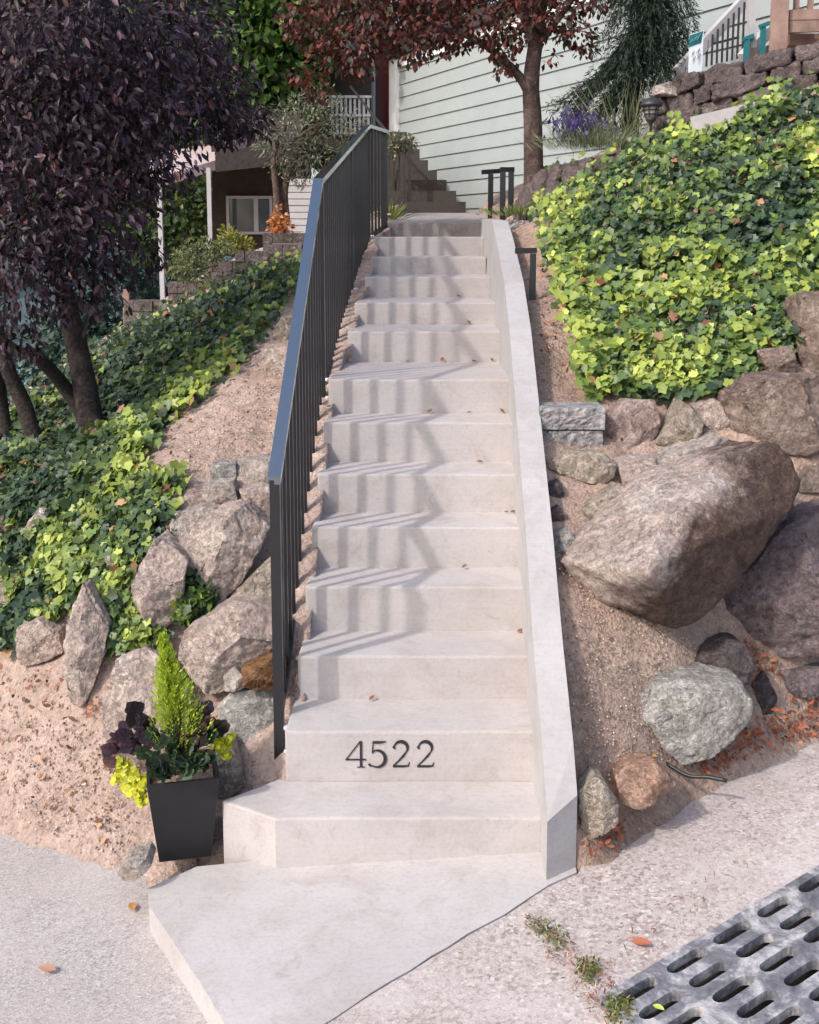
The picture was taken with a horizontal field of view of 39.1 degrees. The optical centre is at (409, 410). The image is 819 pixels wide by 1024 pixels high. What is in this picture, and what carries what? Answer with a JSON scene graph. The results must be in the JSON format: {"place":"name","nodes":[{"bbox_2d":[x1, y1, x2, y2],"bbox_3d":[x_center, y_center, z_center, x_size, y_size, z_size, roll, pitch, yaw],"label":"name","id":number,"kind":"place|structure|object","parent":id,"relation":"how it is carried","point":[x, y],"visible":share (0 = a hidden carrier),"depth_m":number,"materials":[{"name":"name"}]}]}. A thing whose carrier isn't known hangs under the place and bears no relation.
{"place":"outdoors","nodes":[
{"label":"outdoors","id":0,"kind":"place"},
{"bbox_2d":[6,253,177,397],"bbox_3d":[-7.052,-1.669,25.620,4.314,3.974,3.445,0,8,0],"label":"broadleaf tree","id":1,"kind":"object","parent":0,"point":[52,352],"visible":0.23,"depth_m":25.19,"materials":[{"name":"green plant"}]},
{"bbox_2d":[0,834,207,1023],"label":"street","id":2,"kind":"structure","parent":0,"point":[82,927],"depth_m":4.04,"materials":[{"name":"concrete"}]},
{"bbox_2d":[38,963,55,970],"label":"fallen leaf","id":3,"kind":"object","parent":2,"relation":"on","point":[47,967],"visible":1,"depth_m":3.92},
{"bbox_2d":[117,841,155,880],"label":"boulder","id":4,"kind":"object","parent":2,"relation":"on","point":[137,862],"visible":1,"depth_m":4.18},
{"bbox_2d":[0,209,234,348],"bbox_3d":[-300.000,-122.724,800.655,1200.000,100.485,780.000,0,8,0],"label":"hills","id":5,"kind":"structure","parent":0,"point":[23,293],"depth_m":613.87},
{"bbox_2d":[112,171,234,280],"bbox_3d":[-3.870,-3.047,19.875,2.735,2.324,2.139,0,8,0],"label":"broadleaf tree","id":6,"kind":"object","parent":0,"point":[187,219],"visible":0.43,"depth_m":19.40,"materials":[{"name":"green plant"}]},
{"bbox_2d":[0,205,398,887],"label":"bank","id":7,"kind":"structure","parent":0,"point":[262,767],"depth_m":5.04,"materials":[{"name":"soil"}]},
{"bbox_2d":[0,582,24,606],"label":"boulder","id":8,"kind":"object","parent":7,"relation":"on","point":[3,598],"visible":0.18,"depth_m":5.72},
{"bbox_2d":[24,506,47,529],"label":"boulder","id":9,"kind":"object","parent":7,"relation":"on","point":[39,512],"visible":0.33,"depth_m":5.92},
{"bbox_2d":[14,615,65,665],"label":"boulder","id":10,"kind":"object","parent":7,"relation":"on","point":[40,639],"visible":0.74,"depth_m":5.28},
{"bbox_2d":[63,579,111,707],"bbox_3d":[-1.398,1.014,5.056,0.192,0.498,0.341,0,8,0],"label":"boulder","id":11,"kind":"object","parent":7,"relation":"on","point":[88,625],"visible":0.9,"depth_m":4.95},
{"bbox_2d":[0,455,191,660],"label":"hanging ivy","id":12,"kind":"object","parent":7,"relation":"on","point":[71,551],"visible":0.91,"depth_m":5.47,"materials":[{"name":"green plant"}]},
{"bbox_2d":[0,321,276,843],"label":"leaf litter","id":13,"kind":"object","parent":7,"relation":"on","point":[71,718],"visible":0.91,"depth_m":5.04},
{"bbox_2d":[0,0,280,439],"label":"plum tree","id":14,"kind":"object","parent":7,"relation":"on","point":[139,80],"visible":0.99,"depth_m":6.95,"materials":[{"name":"purple plant"}]},
{"bbox_2d":[0,340,280,858],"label":"soil crumbs","id":15,"kind":"object","parent":7,"relation":"on","point":[80,765],"visible":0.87,"depth_m":4.92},
{"bbox_2d":[102,640,193,767],"bbox_3d":[-1.094,1.222,4.974,0.386,0.438,0.578,0,8,0],"label":"boulder","id":16,"kind":"object","parent":7,"relation":"on","point":[132,672],"visible":0.3,"depth_m":4.82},
{"bbox_2d":[0,246,301,530],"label":"ivy slope","id":17,"kind":"structure","parent":7,"relation":"on","point":[146,380],"depth_m":7.48,"materials":[{"name":"green plant"}]},
{"bbox_2d":[131,529,188,628],"bbox_3d":[-1.092,0.752,5.144,0.236,0.394,0.412,0,8,0],"label":"boulder","id":18,"kind":"object","parent":7,"relation":"on","point":[158,582],"visible":0.93,"depth_m":5.01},
{"bbox_2d":[146,749,218,861],"bbox_3d":[-0.876,1.535,4.461,0.268,0.330,0.268,-2,9,-13],"label":"planter","id":19,"kind":"object","parent":7,"relation":"on","point":[183,813],"visible":0.68,"depth_m":4.35,"materials":[{"name":"black plastic"}]},
{"bbox_2d":[100,701,155,767],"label":"coral bells","id":20,"kind":"object","parent":19,"relation":"in","point":[124,739],"visible":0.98,"depth_m":4.40,"materials":[{"name":"purple plant"}]},
{"bbox_2d":[110,755,147,807],"bbox_3d":[-1.080,1.423,4.430,0.188,0.198,0.089,4,9,23],"label":"trailing plant","id":21,"kind":"object","parent":19,"relation":"hanging from","point":[132,778],"visible":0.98,"depth_m":4.42,"materials":[{"name":"yellow plant"}]},
{"bbox_2d":[134,720,219,782],"bbox_3d":[-0.869,1.280,4.328,0.323,0.181,0.206,-2,9,-14],"label":"ruffled plant","id":22,"kind":"object","parent":19,"relation":"in","point":[162,769],"visible":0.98,"depth_m":4.32,"materials":[{"name":"green plant"}]},
{"bbox_2d":[147,632,216,773],"bbox_3d":[-0.867,1.114,4.404,0.283,0.580,0.298,0,8,0],"label":"dwarf conifer","id":23,"kind":"object","parent":19,"relation":"in","point":[172,703],"visible":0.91,"depth_m":4.37,"materials":[{"name":"green plant"}]},
{"bbox_2d":[175,700,229,754],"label":"coral bells","id":24,"kind":"object","parent":19,"relation":"in","point":[222,726],"visible":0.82,"depth_m":4.42,"materials":[{"name":"purple plant"}]},
{"bbox_2d":[208,732,236,760],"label":"creeping plant","id":25,"kind":"object","parent":19,"relation":"in","point":[223,744],"visible":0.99,"depth_m":4.46,"materials":[{"name":"yellow plant"}]},
{"bbox_2d":[172,488,201,504],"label":"boulder","id":26,"kind":"object","parent":7,"relation":"on","point":[191,496],"visible":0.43,"depth_m":5.49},
{"bbox_2d":[169,502,220,539],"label":"boulder","id":27,"kind":"object","parent":7,"relation":"on","point":[185,521],"visible":0.66,"depth_m":5.32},
{"bbox_2d":[169,565,220,627],"bbox_3d":[-0.969,0.808,5.105,0.259,0.292,0.352,0,8,0],"label":"ivy tuft","id":28,"kind":"object","parent":7,"relation":"on","point":[198,599],"visible":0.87,"depth_m":5.06,"materials":[{"name":"green plant"}]},
{"bbox_2d":[163,235,236,284],"bbox_3d":[-1.839,-1.332,10.205,0.653,0.445,0.458,0,8,0],"label":"mounded shrub","id":29,"kind":"object","parent":7,"relation":"on","point":[194,260],"visible":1,"depth_m":10.14,"materials":[{"name":"green plant"}]},
{"bbox_2d":[115,102,310,298],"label":"porch house","id":30,"kind":"structure","parent":7,"relation":"on","point":[240,191],"depth_m":15.30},
{"bbox_2d":[226,196,272,233],"bbox_3d":[-2.126,-2.595,15.325,0.610,0.502,0.080,0,8,0],"label":"window","id":31,"kind":"structure","parent":30,"relation":"in","point":[250,214],"depth_m":15.31,"materials":[{"name":"glass"}]},
{"bbox_2d":[124,233,304,327],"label":"block wall","id":32,"kind":"structure","parent":7,"relation":"on","point":[274,243],"depth_m":10.56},
{"bbox_2d":[216,223,259,254],"bbox_3d":[-1.601,-1.578,10.688,0.418,0.323,0.324,0,8,0],"label":"yellow shrub","id":33,"kind":"object","parent":32,"relation":"on","point":[239,244],"visible":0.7,"depth_m":10.65,"materials":[{"name":"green plant"}]},
{"bbox_2d":[265,204,294,232],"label":"orange shrub","id":34,"kind":"object","parent":32,"relation":"on","point":[276,223],"visible":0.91,"depth_m":10.84,"materials":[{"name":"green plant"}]},
{"bbox_2d":[210,460,236,478],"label":"boulder","id":35,"kind":"object","parent":7,"relation":"on","point":[219,469],"visible":0.77,"depth_m":5.67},
{"bbox_2d":[178,496,269,606],"bbox_3d":[-0.847,0.626,5.370,0.422,0.435,0.588,0,8,0],"label":"boulder","id":36,"kind":"object","parent":7,"relation":"on","point":[223,543],"visible":0.87,"depth_m":5.16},
{"bbox_2d":[201,476,239,504],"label":"boulder","id":37,"kind":"object","parent":36,"relation":"on","point":[221,491],"visible":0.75,"depth_m":5.45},
{"bbox_2d":[178,591,271,693],"bbox_3d":[-0.754,0.985,5.104,0.463,0.386,0.574,0,8,0],"label":"boulder","id":38,"kind":"object","parent":7,"relation":"on","point":[219,641],"visible":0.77,"depth_m":4.88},
{"bbox_2d":[212,732,246,798],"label":"boulder","id":39,"kind":"object","parent":7,"relation":"on","point":[232,776],"visible":0.64,"depth_m":4.63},
{"bbox_2d":[114,0,374,146],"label":"broadleaf tree","id":40,"kind":"object","parent":7,"relation":"on","point":[261,42],"visible":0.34,"depth_m":15.81,"materials":[{"name":"green plant"}]},
{"bbox_2d":[218,688,273,744],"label":"boulder","id":41,"kind":"object","parent":7,"relation":"on","point":[246,713],"visible":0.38,"depth_m":4.80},
{"bbox_2d":[223,665,243,691],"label":"boulder","id":42,"kind":"object","parent":41,"relation":"on","point":[232,678],"visible":0.7,"depth_m":4.82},
{"bbox_2d":[231,555,270,598],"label":"boulder","id":43,"kind":"object","parent":7,"relation":"on","point":[257,580],"visible":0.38,"depth_m":5.16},
{"bbox_2d":[236,453,270,482],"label":"boulder","id":44,"kind":"object","parent":7,"relation":"on","point":[253,468],"visible":0.56,"depth_m":5.68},
{"bbox_2d":[238,482,269,530],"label":"boulder","id":45,"kind":"object","parent":7,"relation":"on","point":[257,494],"visible":0.34,"depth_m":5.45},
{"bbox_2d":[241,652,286,690],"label":"boulder","id":46,"kind":"object","parent":7,"relation":"on","point":[257,674],"visible":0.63,"depth_m":4.78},
{"bbox_2d":[264,346,286,378],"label":"boulder","id":47,"kind":"object","parent":7,"relation":"on","point":[275,358],"visible":0.53,"depth_m":6.69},
{"bbox_2d":[272,313,292,339],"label":"boulder","id":48,"kind":"object","parent":7,"relation":"on","point":[281,330],"visible":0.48,"depth_m":7.40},
{"bbox_2d":[287,179,312,232],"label":"slat wall","id":49,"kind":"structure","parent":7,"relation":"on","point":[299,201],"depth_m":12.70,"materials":[{"name":"grey paint"}]},
{"bbox_2d":[251,82,372,220],"bbox_3d":[-0.951,-2.551,11.327,1.279,1.368,0.777,0,8,0],"label":"olive tree","id":50,"kind":"object","parent":7,"relation":"on","point":[298,151],"visible":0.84,"depth_m":11.31,"materials":[{"name":"green plant"}]},
{"bbox_2d":[148,213,576,1023],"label":"concrete stairs","id":51,"kind":"structure","parent":7,"relation":"on","point":[418,809],"depth_m":4.74,"materials":[{"name":"concrete"}]},
{"bbox_2d":[267,124,390,759],"bbox_3d":[-0.419,-0.577,7.682,0.188,3.110,6.554,0,9,3],"label":"stair railing","id":52,"kind":"object","parent":51,"relation":"on","point":[341,230],"visible":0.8,"depth_m":5.70,"materials":[{"name":"metal"}]},
{"bbox_2d":[481,169,499,218],"bbox_3d":[0.743,-1.944,10.433,0.184,0.480,0.059,-1,9,-6],"label":"handrail","id":53,"kind":"object","parent":51,"relation":"on","point":[490,172],"visible":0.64,"depth_m":10.39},
{"bbox_2d":[377,199,416,219],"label":"grass clump","id":54,"kind":"object","parent":7,"relation":"on","point":[392,212],"visible":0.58,"depth_m":11.03,"materials":[{"name":"green plant"}]},
{"bbox_2d":[370,132,465,212],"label":"brown steps","id":55,"kind":"structure","parent":7,"relation":"on","point":[430,193],"depth_m":13.02,"materials":[{"name":"concrete"}]},
{"bbox_2d":[349,85,410,201],"bbox_3d":[-0.425,-3.291,14.132,0.086,1.794,3.566,-2,9,-13],"label":"iron railing","id":56,"kind":"object","parent":55,"relation":"on","point":[405,145],"visible":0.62,"depth_m":12.80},
{"bbox_2d":[388,129,418,159],"bbox_3d":[-0.097,-2.922,12.707,0.453,0.346,0.326,0,8,0],"label":"grey shrub","id":57,"kind":"object","parent":55,"relation":"on","point":[398,148],"visible":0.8,"depth_m":12.66,"materials":[{"name":"green plant"}]},
{"bbox_2d":[0,0,498,252],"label":"broadleaf tree","id":58,"kind":"object","parent":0,"point":[107,226],"depth_m":22.13,"materials":[{"name":"green plant"}]},
{"bbox_2d":[328,742,818,1023],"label":"pavement","id":59,"kind":"structure","parent":0,"point":[765,820],"depth_m":3.89,"materials":[{"name":"concrete"}]},
{"bbox_2d":[525,913,637,1023],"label":"moss","id":60,"kind":"object","parent":59,"relation":"on","point":[610,1003],"visible":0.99,"depth_m":3.58,"materials":[{"name":"green plant"}]},
{"bbox_2d":[524,854,753,1023],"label":"pavement debris","id":61,"kind":"object","parent":59,"relation":"on","point":[598,988],"visible":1,"depth_m":3.61,"materials":[{"name":"green plant"}]},
{"bbox_2d":[631,937,651,944],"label":"fallen leaf","id":62,"kind":"object","parent":59,"relation":"on","point":[640,940],"visible":1,"depth_m":3.70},
{"bbox_2d":[593,865,818,1023],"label":"drain grate","id":63,"kind":"object","parent":59,"relation":"on","point":[669,986],"visible":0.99,"depth_m":3.54,"materials":[{"name":"metal"}]},
{"bbox_2d":[643,916,818,1023],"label":"drain pit","id":64,"kind":"object","parent":59,"relation":"on","point":[766,1003],"depth_m":3.61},
{"bbox_2d":[479,79,818,873],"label":"bank","id":65,"kind":"structure","parent":0,"point":[681,795],"depth_m":4.80,"materials":[{"name":"brown soil"}]},
{"bbox_2d":[273,0,630,184],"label":"maple tree","id":66,"kind":"object","parent":65,"relation":"on","point":[535,28],"visible":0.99,"depth_m":9.40,"materials":[{"name":"red plant"}]},
{"bbox_2d":[475,203,528,215],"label":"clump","id":67,"kind":"object","parent":65,"relation":"on","point":[514,210],"visible":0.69,"depth_m":9.12,"materials":[{"name":"green plant"}]},
{"bbox_2d":[500,167,514,219],"bbox_3d":[0.823,-1.777,9.755,0.124,0.552,0.069,0,8,0],"label":"handrail","id":68,"kind":"object","parent":65,"relation":"on","point":[509,170],"visible":0.76,"depth_m":9.71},
{"bbox_2d":[506,220,527,230],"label":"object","id":69,"kind":"structure","parent":65,"relation":"on","point":[514,224],"depth_m":9.08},
{"bbox_2d":[515,248,536,300],"bbox_3d":[0.694,-0.681,6.877,0.126,0.575,0.057,-1,9,-9],"label":"handrail","id":70,"kind":"object","parent":65,"relation":"on","point":[532,276],"visible":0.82,"depth_m":6.84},
{"bbox_2d":[548,479,563,497],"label":"boulder","id":71,"kind":"object","parent":65,"relation":"on","point":[555,488],"visible":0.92,"depth_m":5.22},
{"bbox_2d":[550,504,564,521],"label":"boulder","id":72,"kind":"object","parent":65,"relation":"on","point":[556,513],"visible":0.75,"depth_m":5.10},
{"bbox_2d":[553,527,574,553],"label":"boulder","id":73,"kind":"object","parent":65,"relation":"on","point":[563,538],"visible":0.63,"depth_m":4.96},
{"bbox_2d":[311,0,818,212],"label":"house","id":74,"kind":"structure","parent":65,"relation":"on","point":[460,118],"depth_m":14.13,"materials":[{"name":"white"}]},
{"bbox_2d":[319,58,370,170],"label":"porch wall","id":75,"kind":"structure","parent":74,"relation":"on","point":[344,88],"depth_m":16.90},
{"bbox_2d":[329,95,371,135],"bbox_3d":[-0.845,-4.206,16.444,0.615,0.557,0.060,0,8,0],"label":"porch balustrade","id":76,"kind":"object","parent":74,"relation":"on","point":[359,115],"visible":0.47,"depth_m":16.43,"materials":[{"name":"grey paint"}]},
{"bbox_2d":[375,0,388,129],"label":"door","id":77,"kind":"structure","parent":74,"relation":"in","point":[382,80],"depth_m":16.94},
{"bbox_2d":[538,402,604,447],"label":"concrete block","id":78,"kind":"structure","parent":65,"relation":"on","point":[581,424],"depth_m":5.55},
{"bbox_2d":[513,146,642,219],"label":"edging wall","id":79,"kind":"structure","parent":65,"relation":"on","point":[548,181],"depth_m":8.77,"materials":[{"name":"stone"}]},
{"bbox_2d":[546,448,616,483],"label":"boulder","id":80,"kind":"object","parent":65,"relation":"on","point":[591,466],"visible":0.94,"depth_m":5.35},
{"bbox_2d":[517,102,653,152],"bbox_3d":[1.469,-2.138,8.691,1.411,0.377,0.732,0,8,0],"label":"lavender plant","id":81,"kind":"object","parent":65,"relation":"on","point":[592,138],"visible":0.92,"depth_m":8.64,"materials":[{"name":"purple plant"}]},
{"bbox_2d":[576,767,619,838],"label":"boulder","id":82,"kind":"object","parent":65,"relation":"on","point":[598,808],"visible":0.96,"depth_m":4.17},
{"bbox_2d":[577,481,624,521],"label":"boulder","id":83,"kind":"object","parent":65,"relation":"on","point":[600,499],"visible":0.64,"depth_m":5.17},
{"bbox_2d":[537,69,670,138],"bbox_3d":[1.581,-2.325,8.738,1.377,0.594,1.049,0,8,0],"label":"grass clump","id":84,"kind":"object","parent":65,"relation":"on","point":[636,117],"visible":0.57,"depth_m":8.66,"materials":[{"name":"green plant"}]},
{"bbox_2d":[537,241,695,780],"bbox_3d":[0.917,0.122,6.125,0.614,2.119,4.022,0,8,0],"label":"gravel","id":85,"kind":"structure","parent":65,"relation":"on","point":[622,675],"depth_m":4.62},
{"bbox_2d":[535,0,703,150],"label":"weeping conifer","id":86,"kind":"object","parent":65,"relation":"on","point":[638,53],"visible":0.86,"depth_m":8.82,"materials":[{"name":"green plant"}]},
{"bbox_2d":[602,397,660,449],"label":"boulder","id":87,"kind":"object","parent":65,"relation":"on","point":[630,423],"visible":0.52,"depth_m":5.64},
{"bbox_2d":[613,453,656,485],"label":"boulder","id":88,"kind":"object","parent":65,"relation":"on","point":[630,467],"visible":0.59,"depth_m":5.36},
{"bbox_2d":[612,752,676,809],"bbox_3d":[0.887,1.393,4.359,0.230,0.153,0.243,0,8,0],"label":"boulder","id":89,"kind":"object","parent":65,"relation":"on","point":[644,780],"visible":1,"depth_m":4.29,"materials":[{"name":"orange stone"}]},
{"bbox_2d":[640,95,662,143],"bbox_3d":[1.695,-2.033,8.088,0.164,0.346,0.164,0,8,0],"label":"path light","id":90,"kind":"object","parent":65,"relation":"on","point":[651,105],"visible":0.97,"depth_m":8.04,"materials":[{"name":"metal"}]},
{"bbox_2d":[524,70,818,408],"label":"ivy bank","id":91,"kind":"structure","parent":65,"relation":"on","point":[705,346],"depth_m":6.69,"materials":[{"name":"green plant"}]},
{"bbox_2d":[538,245,818,856],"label":"dry leaves","id":92,"kind":"object","parent":65,"relation":"on","point":[727,761],"visible":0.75,"depth_m":4.91,"materials":[{"name":"orange plant"}]},
{"bbox_2d":[655,398,703,446],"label":"boulder","id":93,"kind":"object","parent":65,"relation":"on","point":[682,421],"visible":0.95,"depth_m":5.61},
{"bbox_2d":[560,439,800,628],"bbox_3d":[1.159,0.496,5.115,1.191,0.722,0.848,-5,10,-32],"label":"boulder","id":94,"kind":"object","parent":65,"relation":"on","point":[678,542],"visible":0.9,"depth_m":4.77,"materials":[{"name":"stone"}]},
{"bbox_2d":[653,430,727,462],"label":"boulder","id":95,"kind":"object","parent":65,"relation":"on","point":[707,438],"visible":0.47,"depth_m":5.46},
{"bbox_2d":[688,30,703,72],"bbox_3d":[2.091,-2.543,8.438,0.113,0.465,0.058,0,8,0],"label":"yard sign","id":96,"kind":"object","parent":65,"relation":"on","point":[695,46],"visible":0.94,"depth_m":8.41,"materials":[{"name":"teal paint"}]},
{"bbox_2d":[666,761,726,782],"bbox_3d":[1.121,1.427,4.521,0.249,0.040,0.027,5,10,31],"label":"drip pipe","id":97,"kind":"object","parent":65,"relation":"on","point":[683,773],"visible":1,"depth_m":4.51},
{"bbox_2d":[641,662,752,764],"bbox_3d":[1.142,1.222,4.786,0.475,0.328,0.495,0,8,0],"label":"boulder","id":98,"kind":"object","parent":65,"relation":"on","point":[693,712],"visible":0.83,"depth_m":4.58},
{"bbox_2d":[688,397,729,432],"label":"boulder","id":99,"kind":"object","parent":65,"relation":"on","point":[709,411],"visible":0.77,"depth_m":5.68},
{"bbox_2d":[690,102,754,133],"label":"concrete curb","id":100,"kind":"structure","parent":65,"relation":"on","point":[699,122],"depth_m":7.62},
{"bbox_2d":[694,632,754,685],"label":"boulder","id":101,"kind":"object","parent":65,"relation":"on","point":[729,651],"visible":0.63,"depth_m":4.83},
{"bbox_2d":[653,41,818,143],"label":"stone wall","id":102,"kind":"structure","parent":65,"relation":"on","point":[718,86],"depth_m":7.97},
{"bbox_2d":[651,81,677,97],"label":"boulder","id":103,"kind":"object","parent":102,"relation":"on","point":[667,89],"visible":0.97,"depth_m":8.17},
{"bbox_2d":[751,670,776,715],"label":"boulder","id":104,"kind":"object","parent":65,"relation":"on","point":[765,693],"visible":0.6,"depth_m":4.97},
{"bbox_2d":[716,369,818,457],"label":"boulder","id":105,"kind":"object","parent":65,"relation":"on","point":[780,409],"visible":0.75,"depth_m":5.58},
{"bbox_2d":[754,345,795,372],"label":"boulder","id":106,"kind":"object","parent":105,"relation":"on","point":[779,358],"visible":0.77,"depth_m":5.74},
{"bbox_2d":[723,498,818,657],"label":"boulder","id":107,"kind":"object","parent":65,"relation":"on","point":[772,598],"visible":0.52,"depth_m":5.06,"materials":[{"name":"stone"}]},
{"bbox_2d":[738,0,818,61],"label":"wooden deck","id":108,"kind":"structure","parent":65,"relation":"on","point":[801,26],"depth_m":8.21,"materials":[{"name":"brown wood"}]},
{"bbox_2d":[673,0,769,75],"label":"white railing","id":109,"kind":"object","parent":108,"relation":"on","point":[734,11],"visible":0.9,"depth_m":8.75,"materials":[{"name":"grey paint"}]},
{"bbox_2d":[741,33,754,61],"bbox_3d":[2.524,-2.697,8.596,0.091,0.219,0.035,0,8,0],"label":"teal post","id":110,"kind":"object","parent":109,"relation":"attached to","point":[746,40],"visible":0.82,"depth_m":8.58,"materials":[{"name":"paint"}]},
{"bbox_2d":[758,21,769,53],"bbox_3d":[2.644,-2.765,8.586,0.090,0.265,0.035,0,8,0],"label":"teal post","id":111,"kind":"object","parent":109,"relation":"attached to","point":[762,28],"visible":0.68,"depth_m":8.57,"materials":[{"name":"paint"}]},
{"bbox_2d":[784,290,818,372],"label":"boulder","id":112,"kind":"object","parent":65,"relation":"on","point":[801,307],"visible":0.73,"depth_m":5.79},
{"bbox_2d":[784,662,818,699],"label":"boulder","id":113,"kind":"object","parent":65,"relation":"on","point":[802,681],"visible":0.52,"depth_m":5.06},
{"bbox_2d":[798,465,818,492],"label":"boulder","id":114,"kind":"object","parent":65,"relation":"on","point":[808,476],"visible":0.51,"depth_m":5.45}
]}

